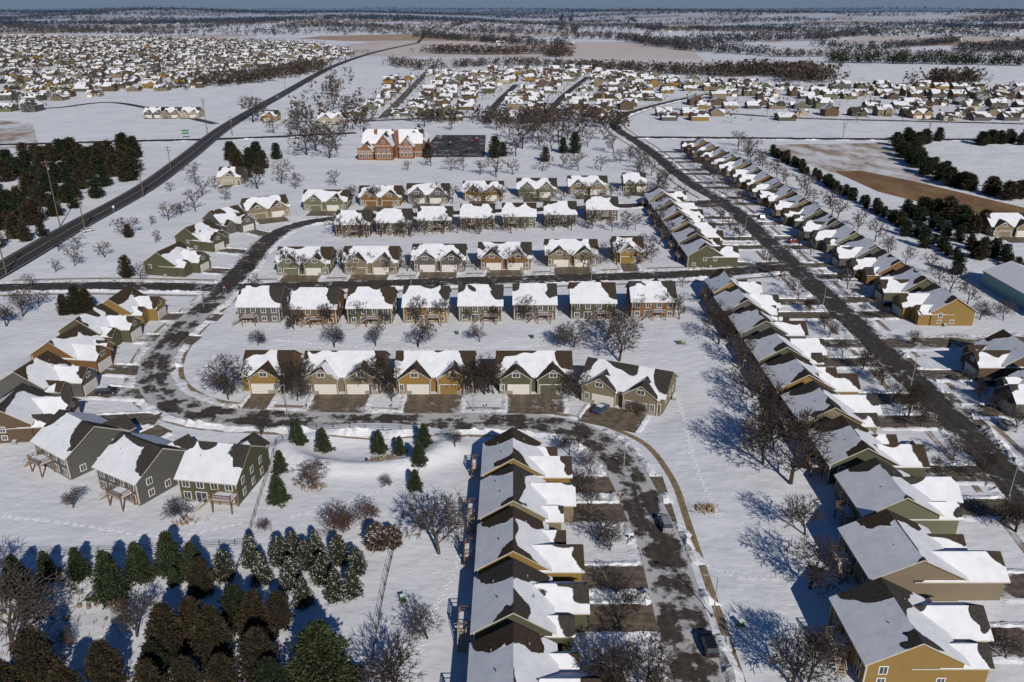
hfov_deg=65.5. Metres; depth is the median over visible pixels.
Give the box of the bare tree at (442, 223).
[432,213,448,233]
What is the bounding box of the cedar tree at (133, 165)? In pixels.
[124,159,138,180]
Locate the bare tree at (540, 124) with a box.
[521,116,554,144]
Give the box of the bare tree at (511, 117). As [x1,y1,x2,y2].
[499,114,522,139]
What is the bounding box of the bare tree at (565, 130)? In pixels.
[555,119,576,139]
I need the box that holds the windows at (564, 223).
[547,215,573,225]
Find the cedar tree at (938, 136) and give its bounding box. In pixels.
[932,131,945,141]
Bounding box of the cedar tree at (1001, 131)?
[998,130,1006,143]
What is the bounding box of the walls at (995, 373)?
[961,346,1023,380]
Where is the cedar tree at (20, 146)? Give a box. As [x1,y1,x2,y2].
[15,141,29,157]
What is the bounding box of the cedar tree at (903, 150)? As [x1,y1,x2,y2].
[898,145,909,157]
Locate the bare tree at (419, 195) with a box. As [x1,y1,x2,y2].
[410,193,421,205]
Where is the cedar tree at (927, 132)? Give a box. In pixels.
[923,129,934,143]
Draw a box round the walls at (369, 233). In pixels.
[336,214,374,236]
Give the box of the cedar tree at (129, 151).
[123,147,144,169]
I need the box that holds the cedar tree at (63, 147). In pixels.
[53,137,72,158]
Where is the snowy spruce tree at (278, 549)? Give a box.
[267,535,291,569]
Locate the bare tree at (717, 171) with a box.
[710,168,726,179]
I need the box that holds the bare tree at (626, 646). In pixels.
[615,641,641,673]
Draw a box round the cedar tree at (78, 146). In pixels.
[73,143,83,157]
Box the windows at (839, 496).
[836,484,860,520]
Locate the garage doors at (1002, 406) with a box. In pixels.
[997,398,1012,414]
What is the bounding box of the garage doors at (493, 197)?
[464,195,505,200]
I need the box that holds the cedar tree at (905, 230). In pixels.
[898,220,911,236]
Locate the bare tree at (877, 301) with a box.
[874,297,884,308]
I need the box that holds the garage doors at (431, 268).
[413,261,469,271]
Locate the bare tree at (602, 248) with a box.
[590,244,610,263]
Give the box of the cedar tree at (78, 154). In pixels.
[75,148,84,160]
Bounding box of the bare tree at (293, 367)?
[273,356,312,388]
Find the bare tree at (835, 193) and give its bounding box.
[820,188,838,208]
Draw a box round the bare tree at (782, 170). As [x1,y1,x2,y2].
[773,164,791,181]
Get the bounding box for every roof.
[0,350,98,393]
[0,383,81,429]
[29,324,114,361]
[30,409,136,460]
[57,303,143,337]
[91,432,193,485]
[102,285,166,315]
[142,241,210,267]
[143,107,165,113]
[160,107,181,113]
[173,219,229,242]
[174,432,270,485]
[179,107,203,113]
[202,205,255,226]
[216,167,245,177]
[235,283,291,307]
[239,350,303,379]
[240,194,289,211]
[260,110,280,116]
[274,246,337,264]
[289,284,345,309]
[301,189,351,202]
[301,350,390,380]
[317,112,347,118]
[334,210,375,224]
[342,246,402,264]
[345,284,398,308]
[357,185,404,197]
[375,208,414,222]
[393,350,476,380]
[401,283,451,307]
[405,183,450,195]
[411,244,467,261]
[417,206,453,220]
[457,282,503,306]
[460,203,494,217]
[462,181,503,192]
[467,622,600,681]
[470,558,589,637]
[474,506,584,572]
[477,242,531,259]
[478,463,575,522]
[481,427,572,478]
[495,350,572,380]
[502,202,536,216]
[512,281,557,304]
[516,178,556,189]
[543,201,577,214]
[543,239,598,256]
[566,175,607,187]
[567,279,617,303]
[579,357,678,401]
[583,196,618,209]
[609,236,643,253]
[620,173,646,183]
[625,278,677,302]
[644,186,686,201]
[650,195,697,209]
[658,203,703,220]
[664,213,715,230]
[671,224,723,244]
[680,137,706,148]
[680,235,739,257]
[690,142,714,152]
[697,146,725,158]
[704,268,762,293]
[708,151,737,163]
[713,285,780,315]
[717,157,747,170]
[729,163,759,176]
[729,304,808,335]
[736,169,768,184]
[745,327,826,364]
[748,176,782,191]
[756,184,794,200]
[761,351,861,391]
[770,192,808,209]
[779,201,823,220]
[781,380,882,427]
[797,211,841,231]
[805,415,929,467]
[809,223,860,245]
[828,577,994,669]
[831,235,881,258]
[834,457,963,520]
[837,509,1010,582]
[845,249,905,275]
[873,265,933,292]
[891,283,977,314]
[905,108,933,113]
[961,329,1023,367]
[981,213,1023,227]
[994,368,1023,404]
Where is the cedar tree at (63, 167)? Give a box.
[56,161,70,178]
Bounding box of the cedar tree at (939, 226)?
[934,217,946,230]
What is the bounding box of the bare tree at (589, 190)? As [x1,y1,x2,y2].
[581,180,595,195]
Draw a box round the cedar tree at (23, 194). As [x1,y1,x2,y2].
[18,190,27,200]
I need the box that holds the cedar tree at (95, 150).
[89,146,103,164]
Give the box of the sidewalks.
[0,92,1023,552]
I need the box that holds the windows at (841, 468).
[808,441,844,477]
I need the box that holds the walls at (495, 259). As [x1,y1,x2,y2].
[479,253,530,269]
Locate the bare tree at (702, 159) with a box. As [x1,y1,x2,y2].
[696,156,706,165]
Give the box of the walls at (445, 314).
[403,291,449,322]
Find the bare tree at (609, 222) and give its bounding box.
[604,215,615,230]
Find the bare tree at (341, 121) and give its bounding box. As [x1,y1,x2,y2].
[336,119,347,136]
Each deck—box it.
[23,449,54,477]
[98,481,135,511]
[196,487,238,514]
[232,311,257,325]
[300,313,325,327]
[343,228,360,238]
[355,312,380,327]
[388,227,405,236]
[417,311,441,325]
[425,223,442,233]
[457,606,471,652]
[458,221,475,230]
[464,538,475,567]
[467,498,478,532]
[471,455,481,478]
[472,310,496,324]
[501,219,517,229]
[527,308,551,323]
[552,217,568,227]
[586,307,610,321]
[594,212,610,222]
[641,306,666,320]
[667,240,676,251]
[674,251,684,262]
[699,289,711,302]
[737,351,752,368]
[753,378,770,397]
[777,412,794,437]
[801,453,823,476]
[825,626,851,675]
[829,545,853,582]
[834,501,856,526]
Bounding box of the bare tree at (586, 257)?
[579,249,595,266]
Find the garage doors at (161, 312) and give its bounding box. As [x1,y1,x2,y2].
[109,294,166,318]
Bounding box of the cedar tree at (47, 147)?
[43,144,58,161]
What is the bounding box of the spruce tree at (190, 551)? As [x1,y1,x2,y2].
[177,540,213,582]
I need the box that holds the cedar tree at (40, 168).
[35,163,53,181]
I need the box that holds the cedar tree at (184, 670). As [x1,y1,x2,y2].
[168,653,203,681]
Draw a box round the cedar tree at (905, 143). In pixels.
[895,141,910,155]
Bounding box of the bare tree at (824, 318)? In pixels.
[816,312,834,328]
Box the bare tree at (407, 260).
[399,253,415,270]
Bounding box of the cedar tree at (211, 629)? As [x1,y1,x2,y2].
[184,604,237,672]
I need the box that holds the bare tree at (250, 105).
[237,95,266,122]
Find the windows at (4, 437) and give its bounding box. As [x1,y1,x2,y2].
[0,400,74,439]
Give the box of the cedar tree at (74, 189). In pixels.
[69,184,82,200]
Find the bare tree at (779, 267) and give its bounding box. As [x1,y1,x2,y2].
[777,260,789,280]
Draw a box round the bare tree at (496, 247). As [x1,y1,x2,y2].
[483,245,504,260]
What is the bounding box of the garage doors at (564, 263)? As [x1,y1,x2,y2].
[547,258,597,266]
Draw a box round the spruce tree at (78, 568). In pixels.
[59,547,91,583]
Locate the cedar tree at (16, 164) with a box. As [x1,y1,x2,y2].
[10,157,25,176]
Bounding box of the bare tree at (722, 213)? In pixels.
[715,210,726,224]
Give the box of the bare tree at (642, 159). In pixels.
[633,154,647,166]
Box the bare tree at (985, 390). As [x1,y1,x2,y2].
[972,381,992,398]
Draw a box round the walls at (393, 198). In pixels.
[359,188,403,205]
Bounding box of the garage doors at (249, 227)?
[243,224,253,231]
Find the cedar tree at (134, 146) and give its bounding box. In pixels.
[129,142,142,157]
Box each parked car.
[81,227,94,232]
[95,385,118,395]
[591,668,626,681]
[592,402,609,414]
[657,514,673,531]
[697,630,719,657]
[757,214,764,218]
[787,238,800,242]
[841,275,857,280]
[881,300,891,306]
[905,440,932,450]
[978,377,996,385]
[996,418,1017,430]
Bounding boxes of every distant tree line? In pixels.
[0,7,1023,28]
[0,18,279,29]
[0,18,1023,37]
[2,27,186,34]
[174,55,346,86]
[177,63,306,89]
[271,21,413,29]
[285,67,363,132]
[317,91,389,128]
[381,54,461,70]
[406,102,572,123]
[410,43,576,56]
[413,30,571,46]
[450,56,579,66]
[477,103,630,131]
[549,30,775,55]
[557,58,745,75]
[638,27,888,45]
[676,57,850,84]
[757,46,1023,57]
[808,51,1023,65]
[809,35,973,48]
[902,65,992,84]
[950,36,1023,52]
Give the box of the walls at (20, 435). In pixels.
[0,398,80,442]
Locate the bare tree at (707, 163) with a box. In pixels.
[703,159,719,175]
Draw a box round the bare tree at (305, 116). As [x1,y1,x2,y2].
[295,108,314,123]
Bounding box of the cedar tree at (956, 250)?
[949,246,961,259]
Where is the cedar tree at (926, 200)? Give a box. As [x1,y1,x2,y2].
[916,196,931,209]
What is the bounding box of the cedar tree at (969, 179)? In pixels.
[959,172,979,190]
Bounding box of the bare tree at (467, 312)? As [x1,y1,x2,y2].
[463,307,473,317]
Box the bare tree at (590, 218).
[583,210,599,228]
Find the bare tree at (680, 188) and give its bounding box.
[673,184,688,192]
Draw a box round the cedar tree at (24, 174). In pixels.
[17,170,37,193]
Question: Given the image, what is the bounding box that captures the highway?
[0,43,416,278]
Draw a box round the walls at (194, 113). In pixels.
[179,108,203,117]
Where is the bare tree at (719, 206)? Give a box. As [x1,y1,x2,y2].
[712,203,727,216]
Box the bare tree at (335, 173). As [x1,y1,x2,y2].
[325,170,339,185]
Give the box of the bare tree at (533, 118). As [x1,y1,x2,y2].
[521,109,542,126]
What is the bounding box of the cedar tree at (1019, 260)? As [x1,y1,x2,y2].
[1014,256,1023,264]
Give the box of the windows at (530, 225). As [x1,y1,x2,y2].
[505,217,532,227]
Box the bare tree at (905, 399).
[894,393,918,413]
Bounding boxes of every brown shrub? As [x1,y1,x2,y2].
[51,623,76,652]
[109,595,133,616]
[254,518,271,531]
[292,457,330,488]
[316,500,351,535]
[332,507,360,532]
[352,496,380,524]
[379,473,392,485]
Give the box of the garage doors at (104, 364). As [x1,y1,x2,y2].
[53,332,111,372]
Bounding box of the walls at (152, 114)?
[144,112,161,117]
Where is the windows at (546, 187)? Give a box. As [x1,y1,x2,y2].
[518,186,553,196]
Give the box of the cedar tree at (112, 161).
[104,152,122,176]
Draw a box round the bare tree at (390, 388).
[385,383,396,401]
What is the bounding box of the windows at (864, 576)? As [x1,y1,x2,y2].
[841,539,867,584]
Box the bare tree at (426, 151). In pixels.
[422,148,436,165]
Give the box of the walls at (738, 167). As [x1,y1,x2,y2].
[716,162,748,176]
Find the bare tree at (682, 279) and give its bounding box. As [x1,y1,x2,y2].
[674,273,689,286]
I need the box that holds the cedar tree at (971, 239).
[964,235,975,248]
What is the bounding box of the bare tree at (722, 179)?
[716,173,728,186]
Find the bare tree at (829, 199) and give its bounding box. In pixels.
[822,195,842,214]
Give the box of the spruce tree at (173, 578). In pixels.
[165,566,181,587]
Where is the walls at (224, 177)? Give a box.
[218,170,247,184]
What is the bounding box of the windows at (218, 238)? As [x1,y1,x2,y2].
[186,236,226,248]
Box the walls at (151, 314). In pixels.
[103,298,166,325]
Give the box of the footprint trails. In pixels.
[0,339,845,655]
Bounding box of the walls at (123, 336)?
[58,318,142,347]
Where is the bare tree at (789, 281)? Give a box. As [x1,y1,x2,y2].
[781,276,796,289]
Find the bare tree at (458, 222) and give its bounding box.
[447,215,463,232]
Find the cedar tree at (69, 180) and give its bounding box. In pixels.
[60,176,79,190]
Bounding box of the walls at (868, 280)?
[845,259,904,284]
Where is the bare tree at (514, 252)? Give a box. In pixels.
[502,245,522,265]
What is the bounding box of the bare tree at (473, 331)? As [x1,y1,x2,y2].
[467,324,486,341]
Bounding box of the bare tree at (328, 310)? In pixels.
[316,302,342,324]
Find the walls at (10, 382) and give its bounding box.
[0,368,98,397]
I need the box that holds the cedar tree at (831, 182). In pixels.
[828,178,835,188]
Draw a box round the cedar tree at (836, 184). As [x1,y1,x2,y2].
[832,180,840,189]
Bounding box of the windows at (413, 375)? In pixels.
[398,373,470,390]
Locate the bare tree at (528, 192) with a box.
[517,184,531,198]
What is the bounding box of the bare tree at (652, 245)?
[640,234,660,255]
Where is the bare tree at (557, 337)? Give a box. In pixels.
[549,324,576,345]
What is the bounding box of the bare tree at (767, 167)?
[762,161,772,172]
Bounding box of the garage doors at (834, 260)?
[832,245,866,265]
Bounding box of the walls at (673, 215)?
[659,211,702,227]
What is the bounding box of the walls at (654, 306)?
[626,284,675,317]
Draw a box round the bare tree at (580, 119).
[572,115,587,133]
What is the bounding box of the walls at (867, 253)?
[831,246,881,268]
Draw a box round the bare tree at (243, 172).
[234,165,250,182]
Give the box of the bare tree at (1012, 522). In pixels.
[996,497,1023,532]
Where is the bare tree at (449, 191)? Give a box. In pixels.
[442,184,460,203]
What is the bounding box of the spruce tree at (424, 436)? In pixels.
[417,423,433,449]
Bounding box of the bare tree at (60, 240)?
[48,236,64,250]
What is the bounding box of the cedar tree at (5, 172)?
[0,158,16,181]
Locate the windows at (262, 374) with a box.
[259,363,298,390]
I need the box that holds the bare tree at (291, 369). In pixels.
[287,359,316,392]
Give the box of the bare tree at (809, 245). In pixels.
[805,238,818,254]
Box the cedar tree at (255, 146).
[249,141,261,155]
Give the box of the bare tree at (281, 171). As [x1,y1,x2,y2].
[271,156,294,183]
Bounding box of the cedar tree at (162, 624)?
[138,600,191,670]
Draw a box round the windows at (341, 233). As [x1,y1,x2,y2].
[339,222,373,236]
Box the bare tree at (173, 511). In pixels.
[160,497,194,520]
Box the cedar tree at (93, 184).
[85,176,105,198]
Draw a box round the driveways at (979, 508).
[85,118,1023,656]
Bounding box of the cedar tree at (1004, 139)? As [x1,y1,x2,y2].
[998,133,1007,143]
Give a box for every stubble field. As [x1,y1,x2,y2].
[0,120,38,148]
[769,143,938,183]
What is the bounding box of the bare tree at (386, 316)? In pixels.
[376,309,391,324]
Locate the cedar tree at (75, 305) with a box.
[65,285,86,314]
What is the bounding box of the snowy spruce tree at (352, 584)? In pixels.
[342,564,365,600]
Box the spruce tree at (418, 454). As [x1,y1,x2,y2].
[410,440,428,467]
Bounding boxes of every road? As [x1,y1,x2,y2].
[0,132,356,145]
[631,136,976,140]
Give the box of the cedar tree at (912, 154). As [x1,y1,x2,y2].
[905,151,915,163]
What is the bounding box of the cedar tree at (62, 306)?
[54,294,70,315]
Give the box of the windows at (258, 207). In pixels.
[242,204,288,216]
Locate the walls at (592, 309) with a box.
[569,292,615,318]
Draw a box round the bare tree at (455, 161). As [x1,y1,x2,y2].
[440,153,459,170]
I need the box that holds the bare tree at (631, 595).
[604,587,645,623]
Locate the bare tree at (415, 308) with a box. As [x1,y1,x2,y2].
[405,295,426,323]
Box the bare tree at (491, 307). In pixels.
[487,306,501,321]
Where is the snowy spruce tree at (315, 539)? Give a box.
[308,529,327,556]
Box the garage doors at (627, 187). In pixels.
[623,186,647,191]
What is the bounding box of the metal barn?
[980,261,1023,309]
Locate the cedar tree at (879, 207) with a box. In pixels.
[873,200,884,214]
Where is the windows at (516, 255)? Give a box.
[480,254,528,267]
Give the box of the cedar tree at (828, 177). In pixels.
[823,173,833,186]
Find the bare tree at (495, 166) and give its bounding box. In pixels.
[485,155,504,176]
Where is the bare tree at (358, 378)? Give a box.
[347,362,383,394]
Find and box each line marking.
[0,68,328,269]
[1,48,390,268]
[3,54,369,275]
[9,43,412,256]
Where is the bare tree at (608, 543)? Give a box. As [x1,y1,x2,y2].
[599,529,624,550]
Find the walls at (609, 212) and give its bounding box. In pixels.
[584,203,617,220]
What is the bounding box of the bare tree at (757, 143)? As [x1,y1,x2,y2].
[745,137,762,150]
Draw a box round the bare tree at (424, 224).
[414,217,428,233]
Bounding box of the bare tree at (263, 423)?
[246,412,269,435]
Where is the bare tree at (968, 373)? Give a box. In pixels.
[960,369,982,385]
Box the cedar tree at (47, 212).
[43,199,59,216]
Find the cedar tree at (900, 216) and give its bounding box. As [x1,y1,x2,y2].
[892,210,908,226]
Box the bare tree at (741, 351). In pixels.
[721,330,758,368]
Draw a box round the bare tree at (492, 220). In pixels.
[487,214,499,231]
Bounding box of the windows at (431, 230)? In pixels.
[420,221,451,231]
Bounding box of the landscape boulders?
[688,502,718,514]
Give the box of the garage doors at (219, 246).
[190,241,224,250]
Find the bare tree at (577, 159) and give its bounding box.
[568,151,587,170]
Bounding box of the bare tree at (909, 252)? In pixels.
[901,246,917,263]
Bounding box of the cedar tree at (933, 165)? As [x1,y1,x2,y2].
[918,156,936,174]
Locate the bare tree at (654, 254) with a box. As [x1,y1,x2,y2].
[643,248,660,262]
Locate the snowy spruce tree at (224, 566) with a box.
[210,548,238,584]
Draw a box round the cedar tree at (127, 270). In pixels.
[116,254,135,278]
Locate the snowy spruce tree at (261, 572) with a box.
[250,551,274,588]
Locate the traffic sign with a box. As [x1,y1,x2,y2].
[181,130,188,137]
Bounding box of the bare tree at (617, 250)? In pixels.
[603,238,629,264]
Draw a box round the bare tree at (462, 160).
[456,156,466,170]
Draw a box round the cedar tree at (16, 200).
[9,193,25,213]
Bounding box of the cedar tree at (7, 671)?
[0,657,23,681]
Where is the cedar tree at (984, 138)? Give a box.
[974,131,990,145]
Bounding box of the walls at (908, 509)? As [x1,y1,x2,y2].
[834,480,958,533]
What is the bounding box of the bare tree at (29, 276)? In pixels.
[19,272,36,286]
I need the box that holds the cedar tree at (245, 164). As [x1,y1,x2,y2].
[241,161,251,177]
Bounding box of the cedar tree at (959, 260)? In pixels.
[948,251,967,275]
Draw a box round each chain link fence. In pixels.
[0,540,242,552]
[247,425,290,533]
[314,422,427,429]
[366,424,427,681]
[908,265,1022,310]
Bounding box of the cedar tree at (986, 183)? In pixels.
[980,175,1000,195]
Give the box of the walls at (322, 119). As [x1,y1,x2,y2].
[318,114,347,123]
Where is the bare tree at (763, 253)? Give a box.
[759,249,777,267]
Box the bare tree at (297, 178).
[288,172,303,188]
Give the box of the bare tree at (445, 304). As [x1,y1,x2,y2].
[431,298,454,313]
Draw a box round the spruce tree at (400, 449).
[390,436,407,456]
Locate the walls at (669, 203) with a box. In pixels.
[651,202,681,216]
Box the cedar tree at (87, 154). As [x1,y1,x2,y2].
[81,146,92,163]
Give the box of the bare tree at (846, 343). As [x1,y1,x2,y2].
[832,337,854,355]
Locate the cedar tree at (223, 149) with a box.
[222,141,233,157]
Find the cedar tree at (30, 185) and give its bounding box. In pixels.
[26,184,34,197]
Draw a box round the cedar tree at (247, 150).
[242,147,255,166]
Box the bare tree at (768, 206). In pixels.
[758,201,773,214]
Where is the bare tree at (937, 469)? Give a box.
[928,454,955,476]
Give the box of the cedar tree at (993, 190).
[983,177,1003,195]
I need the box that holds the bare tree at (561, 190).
[555,186,568,200]
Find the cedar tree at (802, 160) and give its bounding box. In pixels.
[797,158,806,167]
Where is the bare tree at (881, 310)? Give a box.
[874,305,889,316]
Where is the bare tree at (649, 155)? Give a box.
[642,149,651,162]
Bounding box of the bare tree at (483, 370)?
[464,355,503,394]
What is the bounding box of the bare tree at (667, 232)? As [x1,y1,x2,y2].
[657,218,674,244]
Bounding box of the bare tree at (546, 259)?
[537,249,553,266]
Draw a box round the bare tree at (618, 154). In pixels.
[613,149,625,162]
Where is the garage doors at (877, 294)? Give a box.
[874,273,929,300]
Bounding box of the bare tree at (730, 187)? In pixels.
[726,184,736,192]
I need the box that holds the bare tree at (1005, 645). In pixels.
[989,623,1023,657]
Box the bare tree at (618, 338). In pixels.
[602,310,645,360]
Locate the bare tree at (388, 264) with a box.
[378,256,395,269]
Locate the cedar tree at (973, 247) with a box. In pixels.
[967,239,979,257]
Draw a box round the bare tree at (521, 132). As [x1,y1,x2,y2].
[508,119,541,148]
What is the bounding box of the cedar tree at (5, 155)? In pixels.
[0,148,12,161]
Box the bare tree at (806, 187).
[800,185,812,197]
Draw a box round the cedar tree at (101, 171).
[94,164,113,186]
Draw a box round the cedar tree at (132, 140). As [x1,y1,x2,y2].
[125,135,141,148]
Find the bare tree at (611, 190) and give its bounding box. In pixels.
[605,181,623,194]
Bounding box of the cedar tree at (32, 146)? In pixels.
[27,143,36,160]
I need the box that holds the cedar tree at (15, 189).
[10,185,27,196]
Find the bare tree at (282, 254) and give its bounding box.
[274,247,297,267]
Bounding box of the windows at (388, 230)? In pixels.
[379,219,411,234]
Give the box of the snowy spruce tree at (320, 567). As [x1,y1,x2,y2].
[309,553,331,587]
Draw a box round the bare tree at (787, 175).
[781,171,789,183]
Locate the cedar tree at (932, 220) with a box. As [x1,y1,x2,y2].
[926,212,940,227]
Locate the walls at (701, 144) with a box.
[680,141,706,152]
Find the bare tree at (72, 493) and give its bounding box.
[60,486,84,507]
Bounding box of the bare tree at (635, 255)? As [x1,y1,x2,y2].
[630,243,652,263]
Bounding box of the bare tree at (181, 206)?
[175,200,186,214]
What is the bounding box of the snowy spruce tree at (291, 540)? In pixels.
[284,530,302,557]
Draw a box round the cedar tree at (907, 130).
[902,127,912,140]
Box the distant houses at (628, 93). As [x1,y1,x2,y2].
[347,64,679,120]
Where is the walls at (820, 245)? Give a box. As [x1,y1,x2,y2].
[809,232,859,253]
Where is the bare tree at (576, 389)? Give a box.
[557,369,591,400]
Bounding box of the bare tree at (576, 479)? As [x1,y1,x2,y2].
[570,466,598,492]
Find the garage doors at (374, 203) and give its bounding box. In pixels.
[360,200,405,205]
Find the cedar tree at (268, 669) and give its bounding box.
[247,654,291,681]
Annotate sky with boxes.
[0,0,1023,8]
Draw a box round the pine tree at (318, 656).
[279,616,368,681]
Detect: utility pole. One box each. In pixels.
[0,234,6,273]
[41,160,60,226]
[76,196,84,227]
[135,168,143,196]
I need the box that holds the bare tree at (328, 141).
[311,129,341,158]
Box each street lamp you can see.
[614,433,625,468]
[703,573,717,617]
[910,355,926,384]
[1007,461,1023,495]
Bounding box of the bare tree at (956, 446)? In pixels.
[939,436,967,460]
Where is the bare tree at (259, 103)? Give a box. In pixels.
[246,97,268,116]
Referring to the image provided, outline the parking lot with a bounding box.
[423,135,485,156]
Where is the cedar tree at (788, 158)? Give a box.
[784,156,790,163]
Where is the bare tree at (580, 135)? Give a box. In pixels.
[578,128,596,146]
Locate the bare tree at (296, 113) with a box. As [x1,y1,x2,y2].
[288,110,300,129]
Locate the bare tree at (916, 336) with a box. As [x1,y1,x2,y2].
[906,329,922,344]
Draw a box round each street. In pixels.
[0,264,786,291]
[18,102,216,123]
[137,289,725,681]
[214,200,720,286]
[360,111,624,120]
[378,65,434,117]
[482,85,516,121]
[541,77,589,122]
[609,93,1023,506]
[652,107,1023,123]
[879,336,1023,347]
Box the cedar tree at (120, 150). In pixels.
[114,143,127,159]
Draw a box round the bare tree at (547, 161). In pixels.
[536,152,553,170]
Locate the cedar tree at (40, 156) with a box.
[31,150,51,167]
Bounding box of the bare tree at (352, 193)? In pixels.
[346,187,358,201]
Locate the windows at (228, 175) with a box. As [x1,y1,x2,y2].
[226,174,246,183]
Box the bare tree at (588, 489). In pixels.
[576,483,601,506]
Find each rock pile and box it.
[171,514,208,527]
[301,482,326,492]
[367,453,402,460]
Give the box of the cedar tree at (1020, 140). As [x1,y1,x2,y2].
[1014,133,1023,144]
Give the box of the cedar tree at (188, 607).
[176,596,201,652]
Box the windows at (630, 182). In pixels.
[619,181,649,189]
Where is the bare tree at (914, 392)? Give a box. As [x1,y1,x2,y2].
[897,382,934,417]
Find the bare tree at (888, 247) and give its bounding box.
[879,239,895,252]
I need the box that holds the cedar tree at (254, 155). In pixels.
[249,153,262,169]
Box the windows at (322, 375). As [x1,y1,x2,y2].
[307,365,387,390]
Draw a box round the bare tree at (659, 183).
[652,181,666,187]
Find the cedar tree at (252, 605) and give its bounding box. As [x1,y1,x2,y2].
[231,588,278,648]
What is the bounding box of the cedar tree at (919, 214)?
[911,206,928,223]
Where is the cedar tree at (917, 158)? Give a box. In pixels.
[908,151,924,168]
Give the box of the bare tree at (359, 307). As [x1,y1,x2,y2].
[345,300,367,316]
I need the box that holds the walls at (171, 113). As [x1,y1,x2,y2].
[161,112,179,117]
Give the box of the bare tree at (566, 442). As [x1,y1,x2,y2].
[556,431,582,454]
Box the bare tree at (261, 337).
[248,328,267,345]
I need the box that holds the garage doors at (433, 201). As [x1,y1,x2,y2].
[413,197,451,203]
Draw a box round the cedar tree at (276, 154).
[269,142,282,159]
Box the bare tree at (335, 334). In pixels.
[320,322,344,346]
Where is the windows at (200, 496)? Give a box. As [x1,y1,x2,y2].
[182,455,263,502]
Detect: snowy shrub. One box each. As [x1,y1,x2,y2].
[361,521,389,552]
[382,523,404,549]
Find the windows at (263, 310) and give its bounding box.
[240,296,288,322]
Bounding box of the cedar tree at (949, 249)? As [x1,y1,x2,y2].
[944,244,953,255]
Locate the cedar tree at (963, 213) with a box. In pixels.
[947,204,977,228]
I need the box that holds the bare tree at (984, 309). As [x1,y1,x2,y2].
[973,300,994,319]
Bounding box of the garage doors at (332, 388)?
[304,384,380,393]
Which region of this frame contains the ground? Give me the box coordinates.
[0,7,1023,681]
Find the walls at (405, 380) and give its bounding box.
[396,370,472,393]
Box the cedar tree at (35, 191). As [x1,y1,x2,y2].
[28,185,48,206]
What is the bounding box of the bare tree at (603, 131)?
[594,125,612,139]
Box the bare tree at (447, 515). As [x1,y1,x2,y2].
[402,488,474,554]
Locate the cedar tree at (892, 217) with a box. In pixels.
[887,209,898,223]
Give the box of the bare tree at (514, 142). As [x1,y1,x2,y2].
[504,136,527,156]
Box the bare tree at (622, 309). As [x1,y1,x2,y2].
[591,304,634,340]
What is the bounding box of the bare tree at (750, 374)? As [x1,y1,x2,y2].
[725,355,775,397]
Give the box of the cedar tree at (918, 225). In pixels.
[910,220,924,236]
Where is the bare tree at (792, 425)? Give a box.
[766,407,837,484]
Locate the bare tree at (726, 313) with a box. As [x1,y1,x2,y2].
[714,305,734,322]
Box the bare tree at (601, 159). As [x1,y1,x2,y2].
[593,154,609,170]
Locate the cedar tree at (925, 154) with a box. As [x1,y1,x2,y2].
[921,150,928,161]
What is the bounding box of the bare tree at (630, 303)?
[625,294,645,310]
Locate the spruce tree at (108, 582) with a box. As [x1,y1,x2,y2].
[82,549,137,609]
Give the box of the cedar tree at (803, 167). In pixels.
[799,162,806,172]
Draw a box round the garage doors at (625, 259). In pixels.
[620,256,640,262]
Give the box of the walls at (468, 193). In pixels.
[463,188,502,200]
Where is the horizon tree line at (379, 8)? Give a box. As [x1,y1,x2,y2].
[0,6,1018,16]
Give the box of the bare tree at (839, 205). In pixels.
[830,199,851,218]
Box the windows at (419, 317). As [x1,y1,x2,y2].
[406,296,449,322]
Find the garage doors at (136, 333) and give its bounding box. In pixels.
[78,311,141,341]
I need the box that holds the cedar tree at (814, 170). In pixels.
[811,167,818,175]
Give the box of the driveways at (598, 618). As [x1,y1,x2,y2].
[138,192,711,631]
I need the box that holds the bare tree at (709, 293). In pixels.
[699,282,717,305]
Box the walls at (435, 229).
[418,212,452,231]
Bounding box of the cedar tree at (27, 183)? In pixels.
[18,176,33,194]
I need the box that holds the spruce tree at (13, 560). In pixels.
[0,553,36,599]
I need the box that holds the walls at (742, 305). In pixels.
[714,300,778,325]
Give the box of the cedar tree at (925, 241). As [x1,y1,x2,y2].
[917,228,935,248]
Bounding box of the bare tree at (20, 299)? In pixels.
[3,284,33,316]
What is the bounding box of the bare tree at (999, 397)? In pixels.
[987,391,1011,411]
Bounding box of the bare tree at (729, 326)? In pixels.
[701,309,737,344]
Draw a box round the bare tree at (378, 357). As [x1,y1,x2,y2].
[365,354,397,388]
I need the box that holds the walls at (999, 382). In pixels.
[993,379,1023,417]
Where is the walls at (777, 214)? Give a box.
[771,200,808,217]
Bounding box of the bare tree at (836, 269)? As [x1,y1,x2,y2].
[831,262,849,281]
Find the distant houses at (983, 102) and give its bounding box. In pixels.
[655,74,1023,120]
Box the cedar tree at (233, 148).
[228,145,239,161]
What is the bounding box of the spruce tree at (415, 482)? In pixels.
[407,469,424,492]
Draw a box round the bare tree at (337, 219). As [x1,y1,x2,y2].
[325,213,345,231]
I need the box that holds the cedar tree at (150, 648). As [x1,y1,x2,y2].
[136,639,173,679]
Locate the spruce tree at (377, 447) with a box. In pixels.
[370,430,389,454]
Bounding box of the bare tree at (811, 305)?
[803,297,819,312]
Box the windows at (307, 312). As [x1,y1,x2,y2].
[294,302,343,324]
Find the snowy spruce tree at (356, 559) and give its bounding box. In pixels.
[345,547,367,576]
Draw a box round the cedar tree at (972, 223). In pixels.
[963,213,984,234]
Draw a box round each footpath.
[124,298,498,439]
[178,297,500,408]
[555,414,745,681]
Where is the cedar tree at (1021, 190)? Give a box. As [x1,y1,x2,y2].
[1014,180,1023,199]
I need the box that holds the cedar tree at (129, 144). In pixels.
[126,138,135,146]
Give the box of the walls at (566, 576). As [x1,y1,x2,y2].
[477,552,580,580]

